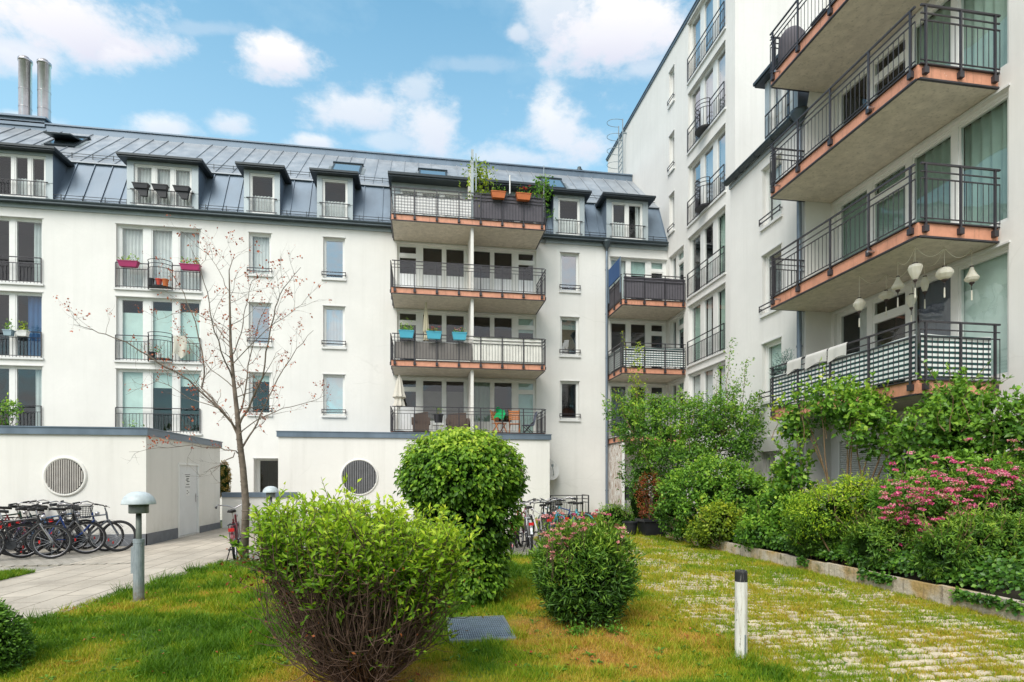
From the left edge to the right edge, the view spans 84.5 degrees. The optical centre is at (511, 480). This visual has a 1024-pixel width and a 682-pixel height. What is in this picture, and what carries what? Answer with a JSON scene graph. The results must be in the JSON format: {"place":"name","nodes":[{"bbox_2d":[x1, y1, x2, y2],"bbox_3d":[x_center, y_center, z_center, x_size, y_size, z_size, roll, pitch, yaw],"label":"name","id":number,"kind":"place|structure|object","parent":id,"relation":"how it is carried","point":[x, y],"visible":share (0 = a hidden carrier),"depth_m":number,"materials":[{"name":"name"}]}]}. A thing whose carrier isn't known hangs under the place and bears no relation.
{"place":"outdoors","nodes":[
{"label":"outdoors","id":0,"kind":"place"},
{"bbox_2d":[0,567,35,579],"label":"path verge grass","id":1,"kind":"structure","parent":0,"point":[10,573],"depth_m":9.16,"materials":[{"name":"green plant"}]},
{"bbox_2d":[0,546,132,571],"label":"bicycle pavement","id":2,"kind":"structure","parent":0,"point":[67,557],"depth_m":11.22,"materials":[{"name":"grey concrete"}]},
{"bbox_2d":[0,506,72,558],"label":"bicycle","id":3,"kind":"object","parent":2,"relation":"on","point":[10,544],"visible":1,"depth_m":11.06,"materials":[{"name":"paint"}]},
{"bbox_2d":[0,501,90,555],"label":"bicycle","id":4,"kind":"object","parent":2,"relation":"on","point":[56,531],"visible":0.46,"depth_m":12.03,"materials":[{"name":"paint"}]},
{"bbox_2d":[0,502,106,557],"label":"bicycle","id":5,"kind":"object","parent":2,"relation":"on","point":[46,540],"visible":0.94,"depth_m":11.68,"materials":[{"name":"paint"}]},
{"bbox_2d":[8,503,100,553],"bbox_3d":[-9.916,1.037,12.291,0.782,1.032,1.727,-7,-3,29],"label":"bicycle","id":6,"kind":"object","parent":2,"relation":"on","point":[53,536],"visible":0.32,"depth_m":12.16,"materials":[{"name":"paint"}]},
{"bbox_2d":[23,501,123,555],"bbox_3d":[-9.290,1.006,12.007,0.636,1.097,1.727,-9,-6,43],"label":"bicycle","id":7,"kind":"object","parent":2,"relation":"on","point":[63,539],"visible":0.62,"depth_m":11.90,"materials":[{"name":"paint"}]},
{"bbox_2d":[42,503,135,553],"bbox_3d":[-9.092,1.026,12.146,1.592,1.082,0.726,0,0,-44],"label":"bicycle","id":8,"kind":"object","parent":2,"relation":"on","point":[105,527],"visible":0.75,"depth_m":12.21,"materials":[{"name":"paint"}]},
{"bbox_2d":[0,425,222,546],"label":"annex building","id":9,"kind":"structure","parent":2,"relation":"on","point":[70,464],"depth_m":13.29,"materials":[{"name":"white paint"}]},
{"bbox_2d":[0,392,24,425],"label":"roof plant","id":10,"kind":"object","parent":9,"relation":"on","point":[10,402],"visible":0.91,"depth_m":13.46,"materials":[{"name":"green plant"}]},
{"bbox_2d":[178,463,198,536],"bbox_3d":[-9.110,0.520,15.835,0.140,2.000,1.397,0,0,-9],"label":"door","id":11,"kind":"structure","parent":9,"relation":"in","point":[188,487],"depth_m":15.87,"materials":[{"name":"grey paint"}]},
{"bbox_2d":[0,527,287,620],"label":"path","id":12,"kind":"structure","parent":0,"point":[53,588],"depth_m":9.36,"materials":[{"name":"concrete"}]},
{"bbox_2d":[0,0,695,171],"label":"sky","id":13,"kind":"structure","parent":0,"point":[523,82],"materials":[{"name":"blue"}]},
{"bbox_2d":[0,544,815,681],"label":"lawn","id":14,"kind":"structure","parent":0,"point":[448,666],"depth_m":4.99,"materials":[{"name":"plant"}]},
{"bbox_2d":[0,598,38,671],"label":"bush","id":15,"kind":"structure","parent":14,"relation":"on","point":[16,639],"depth_m":4.65,"materials":[{"name":"green plant"}]},
{"bbox_2d":[121,491,155,601],"bbox_3d":[-4.786,0.845,7.227,0.384,1.410,0.384,0,0,-9],"label":"garden lamp","id":16,"kind":"object","parent":14,"relation":"on","point":[138,502],"visible":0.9,"depth_m":7.17,"materials":[{"name":"silver metal"}]},
{"bbox_2d":[53,215,332,559],"bbox_3d":[-5.258,-1.715,10.353,4.366,6.546,2.831,0,0,2],"label":"young maple","id":17,"kind":"object","parent":14,"relation":"on","point":[245,510],"visible":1,"depth_m":10.46,"materials":[{"name":"brown plant"}]},
{"bbox_2d":[219,473,486,681],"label":"front shrub","id":18,"kind":"object","parent":14,"relation":"on","point":[381,638],"visible":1,"depth_m":3.90,"materials":[{"name":"green plant"}]},
{"bbox_2d":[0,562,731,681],"bbox_3d":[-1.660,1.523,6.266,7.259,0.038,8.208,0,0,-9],"label":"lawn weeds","id":19,"kind":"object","parent":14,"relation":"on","point":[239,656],"visible":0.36,"depth_m":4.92,"materials":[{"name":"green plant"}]},
{"bbox_2d":[393,424,529,605],"bbox_3d":[-0.620,0.491,7.146,1.762,2.416,1.777,0,0,-9],"label":"tall shrub","id":20,"kind":"object","parent":14,"relation":"on","point":[465,475],"visible":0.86,"depth_m":6.68,"materials":[{"name":"green plant"}]},
{"bbox_2d":[446,615,516,643],"bbox_3d":[-0.343,1.533,5.839,0.641,0.034,0.905,0,0,-9],"label":"drain grate","id":21,"kind":"object","parent":14,"relation":"on","point":[472,627],"visible":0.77,"depth_m":5.81,"materials":[{"name":"metal"}]},
{"bbox_2d":[527,509,646,636],"bbox_3d":[0.795,0.951,6.077,1.308,1.289,1.211,0,0,-9],"label":"round shrub","id":22,"kind":"object","parent":14,"relation":"on","point":[594,580],"visible":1,"depth_m":5.77,"materials":[{"name":"green plant"}]},
{"bbox_2d":[735,569,747,658],"bbox_3d":[1.995,1.189,4.908,0.104,0.822,0.106,0,0,21],"label":"marker post","id":23,"kind":"object","parent":14,"relation":"on","point":[741,578],"visible":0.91,"depth_m":4.86,"materials":[{"name":"white paint"}]},
{"bbox_2d":[716,643,772,666],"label":"grass tuft","id":24,"kind":"object","parent":14,"relation":"on","point":[753,655],"visible":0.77,"depth_m":4.82,"materials":[{"name":"green plant"}]},
{"bbox_2d":[238,521,665,559],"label":"pavement","id":25,"kind":"structure","parent":0,"point":[520,549],"depth_m":12.77,"materials":[{"name":"grey concrete"}]},
{"bbox_2d":[215,503,250,560],"bbox_3d":[-5.503,1.004,11.213,0.636,1.097,1.727,-5,2,-22],"label":"bicycle","id":26,"kind":"object","parent":25,"relation":"on","point":[234,530],"visible":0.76,"depth_m":10.87,"materials":[{"name":"paint"}]},
{"bbox_2d":[222,492,297,527],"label":"wall","id":27,"kind":"structure","parent":25,"relation":"on","point":[234,499],"depth_m":18.45,"materials":[{"name":"white paint"}]},
{"bbox_2d":[0,55,685,519],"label":"apartment block","id":28,"kind":"structure","parent":25,"relation":"on","point":[510,285],"depth_m":22.55,"materials":[{"name":"paint"}]},
{"bbox_2d":[0,364,42,425],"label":"window","id":29,"kind":"structure","parent":28,"relation":"in","point":[22,382],"depth_m":22.39,"materials":[{"name":"glass"}]},
{"bbox_2d":[0,290,43,359],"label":"window","id":30,"kind":"structure","parent":28,"relation":"in","point":[16,306],"depth_m":21.25,"materials":[{"name":"glass"}]},
{"bbox_2d":[0,215,43,285],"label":"window","id":31,"kind":"structure","parent":28,"relation":"in","point":[20,239],"depth_m":21.29,"materials":[{"name":"glass"}]},
{"bbox_2d":[113,295,201,364],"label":"window","id":32,"kind":"structure","parent":28,"relation":"in","point":[130,322],"depth_m":21.81,"materials":[{"name":"clear glass"}]},
{"bbox_2d":[113,222,201,293],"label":"window","id":33,"kind":"structure","parent":28,"relation":"in","point":[153,241],"depth_m":21.81,"materials":[{"name":"clear glass"}]},
{"bbox_2d":[115,367,201,434],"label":"window","id":34,"kind":"structure","parent":28,"relation":"in","point":[151,407],"depth_m":21.83,"materials":[{"name":"clear glass"}]},
{"bbox_2d":[172,335,186,357],"bbox_3d":[-12.746,-5.118,21.628,0.503,0.873,0.099,0,0,-9],"label":"hanging towel","id":35,"kind":"object","parent":28,"relation":"hanging from","point":[177,347],"visible":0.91,"depth_m":21.63,"materials":[{"name":"white fabric"}]},
{"bbox_2d":[247,371,272,416],"bbox_3d":[-10.071,-3.410,23.059,0.956,1.770,1.840,0,0,-9],"label":"window","id":36,"kind":"structure","parent":28,"relation":"in","point":[267,377],"depth_m":22.49,"materials":[{"name":"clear glass"}]},
{"bbox_2d":[247,301,272,346],"bbox_3d":[-10.071,-6.160,23.059,0.956,1.770,1.840,0,0,-9],"label":"window","id":37,"kind":"structure","parent":28,"relation":"in","point":[255,315],"depth_m":22.92,"materials":[{"name":"clear glass"}]},
{"bbox_2d":[247,231,272,276],"bbox_3d":[-9.959,-8.920,22.341,0.956,1.770,0.385,0,0,-9],"label":"window","id":38,"kind":"structure","parent":28,"relation":"in","point":[264,240],"depth_m":22.47,"materials":[{"name":"clear glass"}]},
{"bbox_2d":[253,457,277,491],"bbox_3d":[-9.881,0.312,23.287,0.978,2.435,2.130,0,0,-9],"label":"entrance door","id":39,"kind":"structure","parent":28,"relation":"in","point":[266,470],"depth_m":23.70,"materials":[{"name":"black glass"}]},
{"bbox_2d":[321,373,345,417],"bbox_3d":[-7.170,-3.410,22.745,0.960,1.770,0.320,0,0,-9],"label":"window","id":40,"kind":"structure","parent":28,"relation":"in","point":[335,408],"depth_m":22.87,"materials":[{"name":"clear glass"}]},
{"bbox_2d":[321,304,345,349],"bbox_3d":[-7.175,-6.160,22.777,0.960,1.770,0.385,0,0,-9],"label":"window","id":41,"kind":"structure","parent":28,"relation":"in","point":[334,317],"depth_m":22.91,"materials":[{"name":"clear glass"}]},
{"bbox_2d":[321,236,345,280],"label":"window","id":42,"kind":"structure","parent":28,"relation":"in","point":[334,249],"depth_m":23.53,"materials":[{"name":"clear glass"}]},
{"bbox_2d":[392,375,405,431],"bbox_3d":[-4.318,-2.940,21.592,0.506,2.200,0.506,0,0,-9],"label":"closed parasol","id":43,"kind":"object","parent":28,"relation":"on","point":[399,396],"visible":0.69,"depth_m":21.47,"materials":[{"name":"fabric"}]},
{"bbox_2d":[411,412,429,430],"bbox_3d":[-3.581,-2.290,22.148,0.720,0.900,0.770,0,0,-9],"label":"wicker chair","id":44,"kind":"object","parent":28,"relation":"on","point":[422,422],"visible":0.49,"depth_m":21.82,"materials":[{"name":"brown wicker"}]},
{"bbox_2d":[396,376,467,430],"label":"window","id":45,"kind":"structure","parent":28,"relation":"in","point":[429,392],"depth_m":23.53,"materials":[{"name":"white glass"}]},
{"bbox_2d":[396,309,467,361],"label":"window","id":46,"kind":"structure","parent":28,"relation":"in","point":[447,322],"depth_m":23.60,"materials":[{"name":"glass"}]},
{"bbox_2d":[396,241,467,289],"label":"window","id":47,"kind":"structure","parent":28,"relation":"in","point":[411,252],"depth_m":23.56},
{"bbox_2d":[446,413,469,431],"bbox_3d":[-2.166,-2.290,22.369,0.900,0.900,0.770,0,0,-9],"label":"wicker chair","id":48,"kind":"object","parent":28,"relation":"on","point":[452,420],"visible":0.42,"depth_m":22.61,"materials":[{"name":"brown wicker"}]},
{"bbox_2d":[459,156,497,198],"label":"terrace plant","id":49,"kind":"object","parent":28,"relation":"on","point":[480,175],"visible":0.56,"depth_m":22.07,"materials":[{"name":"green plant"}]},
{"bbox_2d":[474,378,536,432],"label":"window","id":50,"kind":"structure","parent":28,"relation":"in","point":[491,393],"depth_m":23.94,"materials":[{"name":"white glass"}]},
{"bbox_2d":[474,312,536,339],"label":"window","id":51,"kind":"structure","parent":28,"relation":"in","point":[501,325],"depth_m":24.17,"materials":[{"name":"glass"}]},
{"bbox_2d":[474,246,536,293],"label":"window","id":52,"kind":"structure","parent":28,"relation":"in","point":[489,281],"depth_m":24.05,"materials":[{"name":"glass"}]},
{"bbox_2d":[530,174,556,223],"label":"terrace plant","id":53,"kind":"object","parent":28,"relation":"on","point":[540,186],"visible":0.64,"depth_m":22.41,"materials":[{"name":"green plant"}]},
{"bbox_2d":[559,380,580,421],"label":"window","id":54,"kind":"structure","parent":28,"relation":"in","point":[568,390],"depth_m":25.13,"materials":[{"name":"glass"}]},
{"bbox_2d":[559,316,580,357],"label":"window","id":55,"kind":"structure","parent":28,"relation":"in","point":[568,326],"depth_m":24.41,"materials":[{"name":"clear glass"}]},
{"bbox_2d":[559,251,580,293],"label":"window","id":56,"kind":"structure","parent":28,"relation":"in","point":[568,262],"depth_m":24.92,"materials":[{"name":"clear glass"}]},
{"bbox_2d":[608,256,620,303],"bbox_3d":[4.257,-8.315,23.469,0.050,1.450,1.495,0,0,-9],"label":"blue side panel","id":57,"kind":"object","parent":28,"relation":"attached to","point":[614,272],"visible":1,"depth_m":23.39,"materials":[{"name":"fabric"}]},
{"bbox_2d":[609,319,666,372],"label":"window","id":58,"kind":"structure","parent":28,"relation":"in","point":[642,332],"depth_m":25.48,"materials":[{"name":"glass"}]},
{"bbox_2d":[609,255,666,299],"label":"window","id":59,"kind":"structure","parent":28,"relation":"in","point":[630,266],"depth_m":24.86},
{"bbox_2d":[610,382,666,437],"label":"window","id":60,"kind":"structure","parent":28,"relation":"in","point":[654,388],"depth_m":24.83,"materials":[{"name":"glass"}]},
{"bbox_2d":[276,431,551,521],"bbox_3d":[-3.657,-0.128,22.210,10.250,3.355,1.977,0,0,-9],"label":"terrace annex","id":61,"kind":"object","parent":25,"relation":"on","point":[308,461],"visible":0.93,"depth_m":20.95,"materials":[{"name":"white paint"}]},
{"bbox_2d":[520,500,541,550],"bbox_3d":[0.362,0.995,12.568,0.636,1.097,1.727,-3,0,-3],"label":"bicycle","id":62,"kind":"object","parent":25,"relation":"on","point":[528,523],"visible":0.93,"depth_m":12.27,"materials":[{"name":"paint"}]},
{"bbox_2d":[520,501,551,543],"bbox_3d":[0.560,1.016,13.610,0.744,1.049,1.639,0,0,2],"label":"bicycle","id":63,"kind":"object","parent":25,"relation":"on","point":[540,523],"visible":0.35,"depth_m":13.40,"materials":[{"name":"paint"}]},
{"bbox_2d":[585,513,1023,600],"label":"planting bed","id":64,"kind":"object","parent":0,"point":[1013,594],"visible":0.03,"depth_m":7.79,"materials":[{"name":"soil"}]},
{"bbox_2d":[609,442,624,510],"bbox_3d":[4.347,-0.140,23.542,0.090,2.780,1.772,0,0,-9],"label":"weathered screen","id":65,"kind":"object","parent":64,"relation":"on","point":[616,455],"visible":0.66,"depth_m":23.41,"materials":[{"name":"white paint"}]},
{"bbox_2d":[649,449,773,543],"bbox_3d":[4.828,0.394,13.396,2.611,2.345,2.892,0,0,-9],"label":"rounded shrub","id":66,"kind":"object","parent":64,"relation":"on","point":[677,501],"visible":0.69,"depth_m":13.20,"materials":[{"name":"green plant"}]},
{"bbox_2d":[680,497,746,549],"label":"yellowing shrub","id":67,"kind":"object","parent":64,"relation":"on","point":[720,521],"visible":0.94,"depth_m":12.17,"materials":[{"name":"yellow plant"}]},
{"bbox_2d":[734,445,825,552],"bbox_3d":[5.250,0.432,11.088,1.704,2.318,1.968,0,0,-9],"label":"loose shrub","id":68,"kind":"object","parent":64,"relation":"on","point":[764,518],"visible":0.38,"depth_m":11.06,"materials":[{"name":"green plant"}]},
{"bbox_2d":[784,506,866,559],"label":"bush","id":69,"kind":"object","parent":64,"relation":"on","point":[810,541],"visible":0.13,"depth_m":9.56,"materials":[{"name":"green plant"}]},
{"bbox_2d":[758,356,909,513],"bbox_3d":[6.049,-0.387,10.654,2.494,3.902,1.673,0,0,30],"label":"balcony shrub","id":70,"kind":"object","parent":64,"relation":"on","point":[840,414],"visible":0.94,"depth_m":10.51,"materials":[{"name":"green plant"}]},
{"bbox_2d":[778,462,894,565],"bbox_3d":[5.584,0.603,9.521,2.138,1.922,1.397,0,0,-9],"label":"bright shrub","id":71,"kind":"object","parent":64,"relation":"on","point":[818,521],"visible":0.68,"depth_m":9.36,"materials":[{"name":"green plant"}]},
{"bbox_2d":[693,514,1023,616],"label":"ground ivy","id":72,"kind":"object","parent":64,"relation":"on","point":[904,556],"visible":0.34,"depth_m":6.98,"materials":[{"name":"green plant"}]},
{"bbox_2d":[723,0,1023,513],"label":"apartment wing","id":73,"kind":"structure","parent":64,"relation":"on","point":[894,132],"depth_m":11.85,"materials":[{"name":"white paint"}]},
{"bbox_2d":[759,335,781,404],"bbox_3d":[7.210,-2.995,15.494,0.320,1.740,0.977,0,0,-9],"label":"window","id":74,"kind":"structure","parent":73,"relation":"in","point":[774,347],"depth_m":15.83,"materials":[{"name":"white glass"}]},
{"bbox_2d":[759,242,781,318],"bbox_3d":[7.961,-5.465,15.612,1.840,1.780,0.977,0,0,-9],"label":"window","id":75,"kind":"structure","parent":73,"relation":"in","point":[768,270],"depth_m":15.83,"materials":[{"name":"white glass"}]},
{"bbox_2d":[759,151,782,231],"bbox_3d":[7.961,-7.905,15.612,1.840,1.760,0.977,0,0,-9],"label":"window","id":76,"kind":"structure","parent":73,"relation":"in","point":[773,207],"depth_m":15.81,"materials":[{"name":"white glass"}]},
{"bbox_2d":[770,347,802,406],"bbox_3d":[6.722,-2.527,13.886,0.786,1.473,0.830,0,0,22],"label":"spruce pot","id":77,"kind":"object","parent":73,"relation":"on","point":[782,366],"visible":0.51,"depth_m":13.80,"materials":[{"name":"green plastic"}]},
{"bbox_2d":[778,25,805,64],"bbox_3d":[6.872,-10.535,13.835,0.660,1.050,0.650,0,0,-9],"label":"covered barbecue","id":78,"kind":"object","parent":73,"relation":"on","point":[784,45],"visible":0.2,"depth_m":13.63,"materials":[{"name":"grey fabric"}]},
{"bbox_2d":[805,348,827,368],"bbox_3d":[6.630,-2.640,12.289,0.047,0.330,0.672,0,0,-9],"label":"towel","id":79,"kind":"object","parent":73,"relation":"attached to","point":[812,359],"visible":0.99,"depth_m":12.30,"materials":[{"name":"white fabric"}]},
{"bbox_2d":[827,342,846,362],"bbox_3d":[6.729,-2.640,11.656,0.047,0.330,0.522,0,0,-9],"label":"towel","id":80,"kind":"object","parent":73,"relation":"attached to","point":[836,351],"visible":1,"depth_m":11.67,"materials":[{"name":"white fabric"}]},
{"bbox_2d":[907,262,922,297],"bbox_3d":[7.321,-3.778,10.235,0.224,0.924,0.235,0,0,-9],"label":"paper lantern","id":81,"kind":"object","parent":73,"relation":"hanging from","point":[914,269],"visible":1,"depth_m":10.19,"materials":[{"name":"paper"}]},
{"bbox_2d":[832,0,1008,129],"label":"window","id":82,"kind":"structure","parent":73,"relation":"in","point":[1001,7],"depth_m":11.50,"materials":[{"name":"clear glass"}]},
{"bbox_2d":[832,240,1009,388],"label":"window","id":83,"kind":"structure","parent":73,"relation":"in","point":[990,302],"depth_m":11.28,"materials":[{"name":"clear glass"}]},
{"bbox_2d":[832,83,1009,261],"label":"window","id":84,"kind":"structure","parent":73,"relation":"in","point":[981,139],"depth_m":11.35,"materials":[{"name":"clear glass"}]},
{"bbox_2d":[935,249,953,297],"bbox_3d":[7.886,-3.788,10.276,0.264,0.904,0.277,0,0,-9],"label":"paper lantern","id":85,"kind":"object","parent":73,"relation":"hanging from","point":[944,273],"visible":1,"depth_m":10.22,"materials":[{"name":"paper"}]},
{"bbox_2d":[964,249,979,299],"bbox_3d":[8.438,-3.774,10.345,0.224,0.933,0.235,0,0,-9],"label":"paper lantern","id":86,"kind":"object","parent":73,"relation":"hanging from","point":[972,277],"visible":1,"depth_m":10.31,"materials":[{"name":"paper"}]},
{"bbox_2d":[837,498,965,576],"bbox_3d":[5.868,0.893,8.464,1.663,1.346,1.230,0,0,-9],"label":"bush","id":87,"kind":"object","parent":64,"relation":"on","point":[871,536],"visible":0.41,"depth_m":8.29,"materials":[{"name":"green plant"}]},
{"bbox_2d":[863,437,1023,551],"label":"pink flowering shrub","id":88,"kind":"object","parent":64,"relation":"on","point":[930,500],"visible":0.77,"depth_m":8.06,"materials":[{"name":"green plant"}]},
{"bbox_2d":[879,359,1023,493],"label":"bush","id":89,"kind":"object","parent":64,"relation":"on","point":[944,409],"visible":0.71,"depth_m":8.85,"materials":[{"name":"green plant"}]},
{"bbox_2d":[907,487,1023,590],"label":"bush","id":90,"kind":"object","parent":64,"relation":"on","point":[980,527],"visible":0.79,"depth_m":7.10,"materials":[{"name":"green plant"}]},
{"bbox_2d":[627,536,1023,681],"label":"paving stones","id":91,"kind":"object","parent":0,"point":[935,654],"depth_m":5.61,"materials":[{"name":"stone"}]},
{"bbox_2d":[633,470,665,536],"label":"potted shrub","id":92,"kind":"object","parent":91,"relation":"on","point":[648,526],"visible":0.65,"depth_m":15.52,"materials":[{"name":"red plant"}]},
{"bbox_2d":[533,534,1023,681],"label":"paving grass","id":93,"kind":"structure","parent":91,"relation":"on","point":[811,600],"depth_m":6.39,"materials":[{"name":"green plant"}]},
{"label":"lawn","id":94,"kind":"structure","parent":0,"visible":0},
{"bbox_2d":[595,500,635,525],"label":"cover plant","id":95,"kind":"object","parent":94,"relation":"on","point":[620,513],"visible":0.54,"depth_m":18.15,"materials":[{"name":"green plant"}]},
{"bbox_2d":[624,476,666,520],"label":"bush","id":96,"kind":"object","parent":94,"relation":"on","point":[634,502],"visible":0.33,"depth_m":16.83,"materials":[{"name":"green plant"}]},
{"bbox_2d":[601,331,770,527],"bbox_3d":[4.738,-1.469,16.081,4.771,6.062,3.038,0,0,21],"label":"corner shrub","id":97,"kind":"object","parent":94,"relation":"on","point":[713,426],"visible":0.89,"depth_m":15.69,"materials":[{"name":"green plant"}]},
{"label":"ground","id":98,"kind":"structure","parent":0,"visible":0},
{"bbox_2d":[220,459,231,497],"bbox_3d":[-10.545,0.384,20.603,0.612,2.333,0.613,0,0,-9],"label":"topiary cone","id":99,"kind":"object","parent":98,"relation":"on","point":[225,476],"visible":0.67,"depth_m":20.48,"materials":[{"name":"green plant"}]},
{"bbox_2d":[0,554,527,623],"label":"edging stones","id":100,"kind":"object","parent":98,"relation":"on","point":[33,565],"visible":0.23,"depth_m":10.19,"materials":[{"name":"grey stone"}]},
{"bbox_2d":[606,0,824,512],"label":"tower block","id":101,"kind":"structure","parent":98,"relation":"on","point":[690,140],"depth_m":21.85,"materials":[{"name":"white paint"}]},
{"bbox_2d":[669,378,683,433],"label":"window","id":102,"kind":"structure","parent":101,"relation":"in","point":[675,387],"depth_m":24.19,"materials":[{"name":"white glass"}]},
{"bbox_2d":[669,311,683,368],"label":"window","id":103,"kind":"structure","parent":101,"relation":"in","point":[677,324],"depth_m":24.19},
{"bbox_2d":[669,244,683,300],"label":"window","id":104,"kind":"structure","parent":101,"relation":"in","point":[678,260],"depth_m":24.19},
{"bbox_2d":[686,281,725,367],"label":"window","id":105,"kind":"structure","parent":101,"relation":"in","point":[707,340],"depth_m":21.75,"materials":[{"name":"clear glass"}]},
{"bbox_2d":[686,204,725,299],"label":"window","id":106,"kind":"structure","parent":101,"relation":"in","point":[708,245],"depth_m":21.78,"materials":[{"name":"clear glass"}]},
{"bbox_2d":[686,122,725,228],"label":"window","id":107,"kind":"structure","parent":101,"relation":"in","point":[708,172],"depth_m":21.56,"materials":[{"name":"clear glass"}]},
{"bbox_2d":[686,39,725,155],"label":"window","id":108,"kind":"structure","parent":101,"relation":"in","point":[708,98],"depth_m":21.51,"materials":[{"name":"clear glass"}]},
{"bbox_2d":[686,0,725,85],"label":"window","id":109,"kind":"structure","parent":101,"relation":"in","point":[708,25],"depth_m":21.71,"materials":[{"name":"clear glass"}]},
{"bbox_2d":[687,359,725,434],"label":"window","id":110,"kind":"structure","parent":101,"relation":"in","point":[703,380],"depth_m":21.78,"materials":[{"name":"clear glass"}]},
{"bbox_2d":[666,532,1023,622],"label":"kerb wall","id":111,"kind":"structure","parent":98,"relation":"on","point":[933,592],"depth_m":7.88,"materials":[{"name":"concrete"}]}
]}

